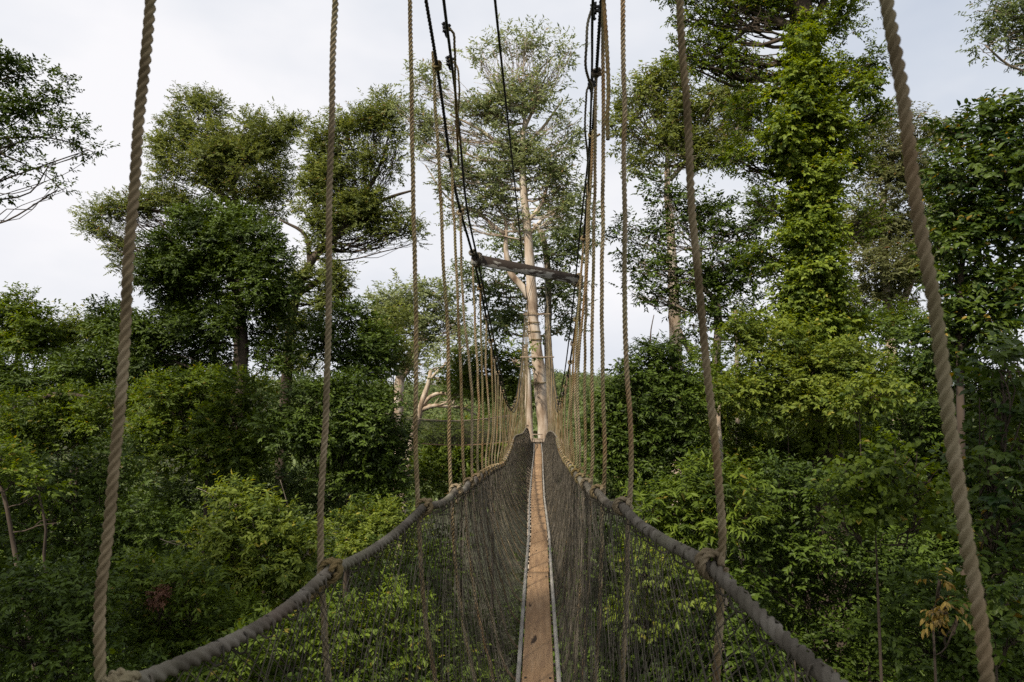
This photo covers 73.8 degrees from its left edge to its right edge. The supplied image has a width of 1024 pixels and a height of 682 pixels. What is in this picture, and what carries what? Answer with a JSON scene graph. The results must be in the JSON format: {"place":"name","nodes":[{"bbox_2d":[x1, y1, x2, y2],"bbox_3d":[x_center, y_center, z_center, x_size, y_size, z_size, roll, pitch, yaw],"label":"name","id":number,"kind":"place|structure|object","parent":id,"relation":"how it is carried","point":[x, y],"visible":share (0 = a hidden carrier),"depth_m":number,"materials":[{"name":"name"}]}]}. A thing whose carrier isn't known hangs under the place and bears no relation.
{"place":"outdoors","nodes":[
{"label":"outdoors","id":0,"kind":"place"},
{"bbox_2d":[1,392,1011,676],"bbox_3d":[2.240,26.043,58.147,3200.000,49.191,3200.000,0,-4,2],"label":"ground","id":1,"kind":"structure","parent":0,"point":[611,498],"depth_m":183.92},
{"bbox_2d":[0,281,69,665],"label":"tree","id":2,"kind":"object","parent":1,"relation":"on","point":[21,327],"visible":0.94,"depth_m":31.45,"materials":[{"name":"green plant"}]},
{"bbox_2d":[0,430,79,677],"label":"tree","id":3,"kind":"object","parent":1,"relation":"on","point":[13,468],"visible":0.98,"depth_m":13.12,"materials":[{"name":"green plant"}]},
{"bbox_2d":[0,38,119,223],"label":"tree","id":4,"kind":"object","parent":1,"relation":"on","point":[7,60],"visible":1,"depth_m":15.82,"materials":[{"name":"green plant"}]},
{"bbox_2d":[37,298,106,500],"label":"tree","id":5,"kind":"object","parent":1,"relation":"on","point":[67,322],"visible":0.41,"depth_m":33.49,"materials":[{"name":"green plant"}]},
{"bbox_2d":[0,377,146,678],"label":"tree","id":6,"kind":"object","parent":1,"relation":"on","point":[69,426],"visible":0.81,"depth_m":22.14,"materials":[{"name":"green plant"}]},
{"bbox_2d":[0,549,171,681],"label":"bush","id":7,"kind":"object","parent":1,"relation":"on","point":[73,608],"visible":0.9,"depth_m":9.39,"materials":[{"name":"green plant"}]},
{"bbox_2d":[0,323,176,590],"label":"tree","id":8,"kind":"object","parent":1,"relation":"on","point":[65,367],"visible":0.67,"depth_m":26.80,"materials":[{"name":"green plant"}]},
{"bbox_2d":[0,426,192,678],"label":"tree","id":9,"kind":"object","parent":1,"relation":"on","point":[147,532],"visible":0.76,"depth_m":17.06,"materials":[{"name":"green plant"}]},
{"bbox_2d":[72,291,151,568],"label":"tree","id":10,"kind":"object","parent":1,"relation":"on","point":[104,322],"visible":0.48,"depth_m":29.53,"materials":[{"name":"green plant"}]},
{"bbox_2d":[106,539,271,681],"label":"bush","id":11,"kind":"object","parent":1,"relation":"on","point":[194,615],"visible":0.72,"depth_m":10.18,"materials":[{"name":"green plant"}]},
{"bbox_2d":[67,80,311,505],"bbox_3d":[-17.666,8.333,35.717,13.781,45.698,5.643,0,-4,2],"label":"tree","id":12,"kind":"object","parent":1,"relation":"on","point":[225,159],"visible":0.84,"depth_m":37.01,"materials":[{"name":"green plant"}]},
{"bbox_2d":[109,360,290,564],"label":"tree","id":13,"kind":"object","parent":1,"relation":"on","point":[211,411],"visible":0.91,"depth_m":20.85,"materials":[{"name":"green plant"}]},
{"bbox_2d":[103,191,318,610],"bbox_3d":[-11.003,12.659,24.620,8.199,36.717,4.251,-1,-4,13],"label":"tree","id":14,"kind":"object","parent":1,"relation":"on","point":[178,270],"visible":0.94,"depth_m":25.02,"materials":[{"name":"green plant"}]},
{"bbox_2d":[161,469,338,628],"bbox_3d":[-4.378,15.969,10.515,3.119,27.712,1.611,0,-4,2],"label":"shrub","id":15,"kind":"object","parent":1,"relation":"on","point":[286,572],"visible":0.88,"depth_m":11.20,"materials":[{"name":"green plant"}]},
{"bbox_2d":[127,458,414,607],"bbox_3d":[-8.292,17.454,22.870,10.092,27.108,3.762,0,-4,2],"label":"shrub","id":16,"kind":"object","parent":1,"relation":"on","point":[303,497],"visible":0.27,"depth_m":23.66,"materials":[{"name":"green plant"}]},
{"bbox_2d":[234,364,423,663],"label":"tree","id":17,"kind":"object","parent":1,"relation":"on","point":[358,429],"visible":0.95,"depth_m":19.55,"materials":[{"name":"green plant"}]},
{"bbox_2d":[178,567,498,681],"bbox_3d":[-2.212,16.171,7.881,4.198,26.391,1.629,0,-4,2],"label":"bush","id":18,"kind":"object","parent":1,"relation":"on","point":[237,663],"visible":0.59,"depth_m":8.66,"materials":[{"name":"green plant"}]},
{"bbox_2d":[285,294,404,626],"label":"tree","id":19,"kind":"object","parent":1,"relation":"on","point":[368,348],"visible":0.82,"depth_m":27.10,"materials":[{"name":"green plant"}]},
{"bbox_2d":[260,83,434,546],"bbox_3d":[-8.025,9.228,31.901,8.694,44.298,4.355,0,-4,2],"label":"tree","id":20,"kind":"object","parent":1,"relation":"on","point":[356,207],"visible":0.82,"depth_m":32.62,"materials":[{"name":"green plant"}]},
{"bbox_2d":[324,488,433,679],"bbox_3d":[-2.721,16.409,12.185,2.493,27.145,1.606,0,-4,2],"label":"shrub","id":21,"kind":"object","parent":1,"relation":"on","point":[362,524],"visible":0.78,"depth_m":13.13,"materials":[{"name":"green plant"}]},
{"bbox_2d":[351,297,426,568],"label":"tree","id":22,"kind":"object","parent":1,"relation":"on","point":[400,330],"visible":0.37,"depth_m":46.28,"materials":[{"name":"green plant"}]},
{"bbox_2d":[359,268,479,555],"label":"tree","id":23,"kind":"object","parent":1,"relation":"on","point":[431,317],"visible":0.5,"depth_m":56.07,"materials":[{"name":"green plant"}]},
{"bbox_2d":[395,323,505,564],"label":"tree","id":24,"kind":"object","parent":1,"relation":"on","point":[423,405],"visible":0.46,"depth_m":40.96,"materials":[{"name":"green plant"}]},
{"bbox_2d":[400,407,525,622],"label":"tree","id":25,"kind":"object","parent":1,"relation":"on","point":[439,465],"visible":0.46,"depth_m":33.44,"materials":[{"name":"green plant"}]},
{"bbox_2d":[424,0,537,408],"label":"cable","id":26,"kind":"object","parent":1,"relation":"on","point":[442,100],"visible":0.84,"depth_m":4.50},
{"bbox_2d":[93,0,156,681],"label":"hanging rope","id":27,"kind":"object","parent":26,"relation":"hanging from","point":[120,674],"visible":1,"depth_m":1.29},
{"bbox_2d":[307,0,343,681],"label":"hanging rope","id":28,"kind":"object","parent":26,"relation":"hanging from","point":[334,563],"visible":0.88,"depth_m":2.11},
{"bbox_2d":[138,428,847,681],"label":"rope footbridge","id":29,"kind":"object","parent":28,"relation":"hanging from","point":[537,664],"visible":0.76,"depth_m":3.19,"materials":[{"name":"fabric"}]},
{"bbox_2d":[408,0,437,681],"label":"hanging rope","id":30,"kind":"object","parent":26,"relation":"hanging from","point":[427,503],"visible":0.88,"depth_m":2.97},
{"bbox_2d":[441,21,451,37],"bbox_3d":[-0.351,-1.670,3.652,0.054,0.072,0.063,0,-4,2],"label":"wire knot","id":31,"kind":"object","parent":26,"relation":"attached to","point":[444,27],"visible":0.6,"depth_m":3.64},
{"bbox_2d":[449,28,459,165],"bbox_3d":[-0.339,-1.456,4.176,0.055,0.402,1.132,0,-4,-1],"label":"rope loop","id":32,"kind":"object","parent":31,"relation":"hanging from","point":[455,63],"visible":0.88,"depth_m":3.92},
{"bbox_2d":[431,51,476,681],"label":"hanging rope","id":33,"kind":"object","parent":26,"relation":"hanging from","point":[438,67],"visible":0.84,"depth_m":3.76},
{"bbox_2d":[444,148,493,681],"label":"hanging rope","id":34,"kind":"object","parent":26,"relation":"hanging from","point":[450,155],"visible":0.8,"depth_m":4.38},
{"bbox_2d":[456,208,515,680],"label":"hanging rope","id":35,"kind":"object","parent":26,"relation":"hanging from","point":[460,215],"visible":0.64,"depth_m":4.93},
{"bbox_2d":[468,249,522,653],"bbox_3d":[-0.124,0.857,5.482,0.466,3.240,0.119,-1,-4,12],"label":"hanging rope","id":36,"kind":"object","parent":26,"relation":"hanging from","point":[478,391],"visible":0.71,"depth_m":5.54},
{"bbox_2d":[477,284,524,627],"bbox_3d":[-0.090,1.000,6.081,0.457,3.042,0.076,0,-4,2],"label":"hanging rope","id":37,"kind":"object","parent":26,"relation":"hanging from","point":[482,396],"visible":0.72,"depth_m":6.12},
{"bbox_2d":[483,314,525,605],"bbox_3d":[-0.063,1.150,6.682,0.447,2.839,0.100,0,-4,2],"label":"hanging rope","id":38,"kind":"object","parent":26,"relation":"hanging from","point":[486,466],"visible":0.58,"depth_m":6.72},
{"bbox_2d":[488,338,526,587],"bbox_3d":[-0.037,1.291,7.273,0.442,2.646,0.102,0,-4,2],"label":"hanging rope","id":39,"kind":"object","parent":26,"relation":"hanging from","point":[490,343],"visible":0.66,"depth_m":7.32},
{"bbox_2d":[491,357,527,572],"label":"hanging rope","id":40,"kind":"object","parent":26,"relation":"hanging from","point":[495,360],"visible":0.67,"depth_m":7.86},
{"bbox_2d":[494,371,528,559],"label":"hanging rope","id":41,"kind":"object","parent":26,"relation":"hanging from","point":[498,374],"visible":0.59,"depth_m":8.51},
{"bbox_2d":[497,382,529,548],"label":"hanging rope","id":42,"kind":"object","parent":26,"relation":"hanging from","point":[501,464],"visible":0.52,"depth_m":9.10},
{"bbox_2d":[499,390,530,539],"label":"hanging rope","id":43,"kind":"object","parent":26,"relation":"hanging from","point":[502,445],"visible":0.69,"depth_m":9.68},
{"bbox_2d":[501,396,530,530],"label":"hanging rope","id":44,"kind":"object","parent":26,"relation":"hanging from","point":[504,399],"visible":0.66,"depth_m":10.24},
{"bbox_2d":[502,401,530,522],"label":"hanging rope","id":45,"kind":"object","parent":26,"relation":"hanging from","point":[503,458],"visible":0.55,"depth_m":10.85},
{"bbox_2d":[504,406,530,515],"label":"hanging rope","id":46,"kind":"object","parent":26,"relation":"hanging from","point":[508,443],"visible":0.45,"depth_m":11.40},
{"bbox_2d":[523,365,524,428],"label":"hanging rope","id":47,"kind":"object","parent":26,"relation":"hanging from","point":[524,395],"visible":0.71,"depth_m":23.45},
{"bbox_2d":[525,308,526,427],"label":"hanging rope","id":48,"kind":"object","parent":26,"relation":"hanging from","point":[526,372],"visible":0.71,"depth_m":24.66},
{"bbox_2d":[470,254,583,284],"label":"spreader beam","id":49,"kind":"structure","parent":26,"relation":"attached to","point":[520,268],"depth_m":5.87,"materials":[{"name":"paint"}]},
{"bbox_2d":[473,252,481,267],"bbox_3d":[-0.289,-0.672,5.659,0.063,0.133,0.128,3,-5,-34],"label":"beam lashing","id":50,"kind":"object","parent":49,"relation":"attached to","point":[479,261],"visible":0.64,"depth_m":5.62,"materials":[{"name":"black"}]},
{"bbox_2d":[442,0,535,412],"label":"safety cable","id":51,"kind":"object","parent":49,"relation":"attached to","point":[450,56],"visible":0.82,"depth_m":5.10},
{"bbox_2d":[445,55,453,70],"bbox_3d":[-0.354,-1.591,3.897,0.052,0.072,0.063,0,-4,2],"label":"wire knot","id":52,"kind":"object","parent":51,"relation":"attached to","point":[448,62],"visible":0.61,"depth_m":3.89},
{"bbox_2d":[449,58,461,145],"bbox_3d":[-0.314,-1.422,4.130,0.068,0.304,0.610,0,-4,2],"label":"rope loop","id":53,"kind":"object","parent":51,"relation":"hanging from","point":[458,103],"visible":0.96,"depth_m":3.91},
{"bbox_2d":[544,0,593,412],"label":"safety cable","id":54,"kind":"object","parent":49,"relation":"attached to","point":[592,31],"visible":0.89,"depth_m":5.20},
{"bbox_2d":[590,1,599,20],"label":"wire knot","id":55,"kind":"object","parent":54,"relation":"attached to","point":[596,8],"visible":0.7,"depth_m":3.33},
{"bbox_2d":[584,10,592,99],"bbox_3d":[0.394,-1.474,3.492,0.066,0.357,0.345,0,-4,2],"label":"rope loop","id":56,"kind":"object","parent":55,"relation":"attached to","point":[585,52],"visible":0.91,"depth_m":3.38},
{"bbox_2d":[602,0,610,140],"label":"rope tail","id":57,"kind":"object","parent":54,"relation":"hanging from","point":[608,75],"visible":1,"depth_m":3.08},
{"bbox_2d":[526,330,533,446],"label":"hanging rope","id":58,"kind":"object","parent":26,"relation":"hanging from","point":[527,376],"visible":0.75,"depth_m":25.88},
{"bbox_2d":[520,356,553,357],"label":"spreader beam","id":59,"kind":"structure","parent":26,"relation":"attached to","point":[536,356],"depth_m":20.49,"materials":[{"name":"grey wood"}]},
{"bbox_2d":[428,341,535,650],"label":"tree","id":60,"kind":"object","parent":1,"relation":"on","point":[507,366],"visible":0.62,"depth_m":39.75,"materials":[{"name":"green plant"}]},
{"bbox_2d":[381,13,599,631],"bbox_3d":[-0.982,8.693,30.983,10.442,47.880,4.705,0,-4,2],"label":"tree","id":61,"kind":"object","parent":1,"relation":"on","point":[540,155],"visible":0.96,"depth_m":31.54,"materials":[{"name":"green plant"}]},
{"bbox_2d":[0,412,1023,681],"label":"undergrowth","id":62,"kind":"object","parent":1,"relation":"on","point":[4,560],"visible":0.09,"depth_m":26.18,"materials":[{"name":"green plant"}]},
{"bbox_2d":[0,368,1023,520],"bbox_3d":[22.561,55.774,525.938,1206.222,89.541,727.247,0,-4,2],"label":"distant forest","id":63,"kind":"object","parent":1,"relation":"on","point":[436,413],"visible":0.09,"depth_m":474.88,"materials":[{"name":"green plant"}]},
{"bbox_2d":[498,323,543,579],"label":"tree","id":64,"kind":"object","parent":1,"relation":"on","point":[529,425],"visible":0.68,"depth_m":29.29,"materials":[{"name":"green plant"}]},
{"bbox_2d":[494,0,531,341],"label":"overhead wire","id":65,"kind":"object","parent":64,"relation":"attached to","point":[499,40],"visible":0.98,"depth_m":4.31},
{"bbox_2d":[519,434,561,445],"bbox_3d":[1.064,4.044,28.249,2.300,0.500,2.710,0,-4,2],"label":"platform","id":66,"kind":"object","parent":64,"relation":"attached to","point":[538,440],"visible":0.36,"depth_m":27.29,"materials":[{"name":"brown wood"}]},
{"bbox_2d":[375,413,520,445],"bbox_3d":[-4.038,3.791,31.024,9.907,1.790,0.942,-3,-5,32],"label":"rope footbridge","id":67,"kind":"object","parent":66,"relation":"attached to","point":[428,421],"visible":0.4,"depth_m":30.04,"materials":[{"name":"fabric"}]},
{"bbox_2d":[440,181,606,623],"bbox_3d":[0.772,12.027,38.107,9.978,42.357,5.005,0,-4,2],"label":"tree","id":68,"kind":"object","parent":1,"relation":"on","point":[503,321],"visible":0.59,"depth_m":39.07,"materials":[{"name":"green plant"}]},
{"bbox_2d":[543,0,601,407],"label":"cable","id":69,"kind":"object","parent":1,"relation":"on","point":[597,55],"visible":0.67,"depth_m":4.84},
{"bbox_2d":[546,324,550,445],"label":"hanging rope","id":70,"kind":"object","parent":69,"relation":"hanging from","point":[549,374],"visible":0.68,"depth_m":23.66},
{"bbox_2d":[548,329,549,430],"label":"hanging rope","id":71,"kind":"object","parent":69,"relation":"hanging from","point":[548,373],"visible":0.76,"depth_m":24.21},
{"bbox_2d":[551,359,552,437],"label":"hanging rope","id":72,"kind":"object","parent":69,"relation":"hanging from","point":[551,396],"visible":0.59,"depth_m":21.78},
{"bbox_2d":[549,398,563,525],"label":"hanging rope","id":73,"kind":"object","parent":69,"relation":"hanging from","point":[561,432],"visible":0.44,"depth_m":10.42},
{"bbox_2d":[547,392,566,535],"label":"hanging rope","id":74,"kind":"object","parent":69,"relation":"hanging from","point":[562,429],"visible":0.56,"depth_m":9.82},
{"bbox_2d":[551,384,568,543],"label":"hanging rope","id":75,"kind":"object","parent":69,"relation":"hanging from","point":[564,433],"visible":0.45,"depth_m":9.19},
{"bbox_2d":[551,374,571,553],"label":"hanging rope","id":76,"kind":"object","parent":69,"relation":"hanging from","point":[567,377],"visible":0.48,"depth_m":8.62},
{"bbox_2d":[549,341,575,583],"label":"hanging rope","id":77,"kind":"object","parent":69,"relation":"hanging from","point":[571,344],"visible":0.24,"depth_m":7.40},
{"bbox_2d":[552,360,574,566],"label":"hanging rope","id":78,"kind":"object","parent":69,"relation":"hanging from","point":[568,417],"visible":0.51,"depth_m":8.05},
{"bbox_2d":[550,317,578,600],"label":"hanging rope","id":79,"kind":"object","parent":69,"relation":"hanging from","point":[574,320],"visible":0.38,"depth_m":6.83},
{"bbox_2d":[551,285,583,621],"bbox_3d":[0.507,0.995,6.215,0.353,3.074,0.102,0,-4,2],"label":"hanging rope","id":80,"kind":"object","parent":69,"relation":"hanging from","point":[570,408],"visible":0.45,"depth_m":6.23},
{"bbox_2d":[552,234,585,646],"bbox_3d":[0.483,0.792,5.632,0.354,3.390,0.098,0,-4,2],"label":"hanging rope","id":81,"kind":"object","parent":69,"relation":"hanging from","point":[576,346],"visible":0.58,"depth_m":5.69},
{"bbox_2d":[554,183,593,677],"bbox_3d":[0.458,0.613,5.055,0.349,3.658,0.076,0,-4,2],"label":"hanging rope","id":82,"kind":"object","parent":69,"relation":"hanging from","point":[578,470],"visible":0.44,"depth_m":5.07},
{"bbox_2d":[573,130,600,681],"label":"hanging rope","id":83,"kind":"object","parent":69,"relation":"hanging from","point":[583,475],"visible":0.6,"depth_m":4.46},
{"bbox_2d":[587,78,596,92],"bbox_3d":[0.434,-1.386,3.701,0.051,0.073,0.061,0,-4,2],"label":"wire knot","id":84,"kind":"object","parent":69,"relation":"attached to","point":[593,82],"visible":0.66,"depth_m":3.69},
{"bbox_2d":[584,85,589,198],"bbox_3d":[0.461,-1.179,4.185,0.044,0.364,1.011,0,-4,6],"label":"rope loop","id":85,"kind":"object","parent":84,"relation":"hanging from","point":[585,110],"visible":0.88,"depth_m":3.85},
{"bbox_2d":[580,67,605,679],"bbox_3d":[0.397,0.370,3.862,0.312,3.964,0.084,0,-4,-6],"label":"hanging rope","id":86,"kind":"object","parent":69,"relation":"hanging from","point":[595,76],"visible":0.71,"depth_m":3.92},
{"bbox_2d":[589,1,606,681],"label":"hanging rope","id":87,"kind":"object","parent":69,"relation":"hanging from","point":[602,486],"visible":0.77,"depth_m":3.30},
{"bbox_2d":[612,0,633,681],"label":"hanging rope","id":88,"kind":"object","parent":69,"relation":"hanging from","point":[628,500],"visible":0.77,"depth_m":2.70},
{"bbox_2d":[676,0,728,681],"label":"hanging rope","id":89,"kind":"object","parent":69,"relation":"hanging from","point":[703,556],"visible":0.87,"depth_m":1.70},
{"bbox_2d":[879,0,994,681],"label":"hanging rope","id":90,"kind":"object","parent":69,"relation":"hanging from","point":[980,622],"visible":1,"depth_m":0.86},
{"bbox_2d":[573,315,727,639],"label":"tree","id":91,"kind":"object","parent":1,"relation":"on","point":[671,440],"visible":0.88,"depth_m":17.96,"materials":[{"name":"green plant"}]},
{"bbox_2d":[592,529,716,669],"bbox_3d":[2.050,15.976,8.791,1.810,26.640,1.181,-1,-4,14],"label":"bush","id":92,"kind":"object","parent":1,"relation":"on","point":[703,605],"visible":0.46,"depth_m":9.62,"materials":[{"name":"green plant"}]},
{"bbox_2d":[551,553,791,681],"bbox_3d":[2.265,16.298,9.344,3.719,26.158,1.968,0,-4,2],"label":"bush","id":93,"kind":"object","parent":1,"relation":"on","point":[750,667],"visible":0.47,"depth_m":9.91,"materials":[{"name":"green plant"}]},
{"bbox_2d":[600,44,766,624],"bbox_3d":[9.880,8.075,37.286,9.976,49.771,4.957,0,-4,2],"label":"tree","id":94,"kind":"object","parent":1,"relation":"on","point":[669,132],"visible":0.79,"depth_m":38.29,"materials":[{"name":"green plant"}]},
{"bbox_2d":[605,168,784,517],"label":"tree","id":95,"kind":"object","parent":1,"relation":"on","point":[716,304],"visible":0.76,"depth_m":32.82,"materials":[{"name":"green plant"}]},
{"bbox_2d":[620,443,784,679],"bbox_3d":[3.091,15.590,10.249,2.861,27.845,1.825,0,-4,2],"label":"shrub","id":96,"kind":"object","parent":1,"relation":"on","point":[690,505],"visible":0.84,"depth_m":11.00,"materials":[{"name":"green plant"}]},
{"bbox_2d":[697,355,739,669],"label":"tree","id":97,"kind":"object","parent":1,"relation":"on","point":[718,417],"visible":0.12,"depth_m":20.10,"materials":[{"name":"green plant"}]},
{"bbox_2d":[734,309,754,621],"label":"tree","id":98,"kind":"object","parent":1,"relation":"on","point":[737,421],"visible":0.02,"depth_m":23.49,"materials":[{"name":"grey plant"}]},
{"bbox_2d":[650,0,900,674],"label":"vine covered tree","id":99,"kind":"object","parent":1,"relation":"on","point":[808,121],"visible":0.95,"depth_m":20.54,"materials":[{"name":"green plant"}]},
{"bbox_2d":[703,302,904,681],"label":"vine tangle","id":100,"kind":"object","parent":1,"relation":"on","point":[789,360],"visible":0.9,"depth_m":18.37,"materials":[{"name":"green plant"}]},
{"bbox_2d":[676,294,942,677],"bbox_3d":[9.528,14.704,20.444,9.032,32.407,2.928,0,-4,2],"label":"tree","id":101,"kind":"object","parent":1,"relation":"on","point":[742,451],"visible":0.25,"depth_m":21.10,"materials":[{"name":"green plant"}]},
{"bbox_2d":[724,447,958,681],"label":"bush","id":102,"kind":"object","parent":1,"relation":"on","point":[826,555],"visible":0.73,"depth_m":11.41,"materials":[{"name":"green plant"}]},
{"bbox_2d":[820,366,919,681],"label":"shrub","id":103,"kind":"object","parent":1,"relation":"on","point":[861,402],"visible":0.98,"depth_m":12.59,"materials":[{"name":"green plant"}]},
{"bbox_2d":[805,426,967,681],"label":"climbing plant","id":104,"kind":"object","parent":1,"relation":"on","point":[865,509],"visible":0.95,"depth_m":8.60,"materials":[{"name":"green plant"}]},
{"bbox_2d":[839,95,963,615],"bbox_3d":[18.570,9.234,31.491,7.134,42.724,4.701,0,-4,2],"label":"tree","id":105,"kind":"object","parent":1,"relation":"on","point":[891,275],"visible":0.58,"depth_m":32.31,"materials":[{"name":"green plant"}]},
{"bbox_2d":[837,559,1023,681],"bbox_3d":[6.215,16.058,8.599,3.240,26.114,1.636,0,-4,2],"label":"bush","id":106,"kind":"object","parent":1,"relation":"on","point":[954,662],"visible":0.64,"depth_m":9.35,"materials":[{"name":"green plant"}]},
{"bbox_2d":[864,316,1023,681],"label":"tree","id":107,"kind":"object","parent":1,"relation":"on","point":[911,431],"visible":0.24,"depth_m":13.33,"materials":[{"name":"green plant"}]},
{"bbox_2d":[915,563,972,681],"bbox_3d":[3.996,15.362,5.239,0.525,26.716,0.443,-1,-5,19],"label":"yellowing plant","id":108,"kind":"object","parent":1,"relation":"on","point":[943,608],"visible":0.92,"depth_m":6.24,"materials":[{"name":"yellow plant"}]},
{"bbox_2d":[895,87,1023,680],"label":"tree","id":109,"kind":"object","parent":1,"relation":"on","point":[969,226],"visible":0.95,"depth_m":11.15,"materials":[{"name":"green plant"}]},
{"bbox_2d":[928,328,1023,681],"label":"tree","id":110,"kind":"object","parent":1,"relation":"on","point":[1003,625],"visible":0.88,"depth_m":7.20,"materials":[{"name":"green plant"}]},
{"bbox_2d":[953,0,1023,75],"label":"tree","id":111,"kind":"object","parent":1,"relation":"on","point":[1010,10],"visible":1,"depth_m":17.24,"materials":[{"name":"green plant"}]},
{"bbox_2d":[0,0,1023,386],"label":"sky","id":112,"kind":"structure","parent":0,"point":[251,51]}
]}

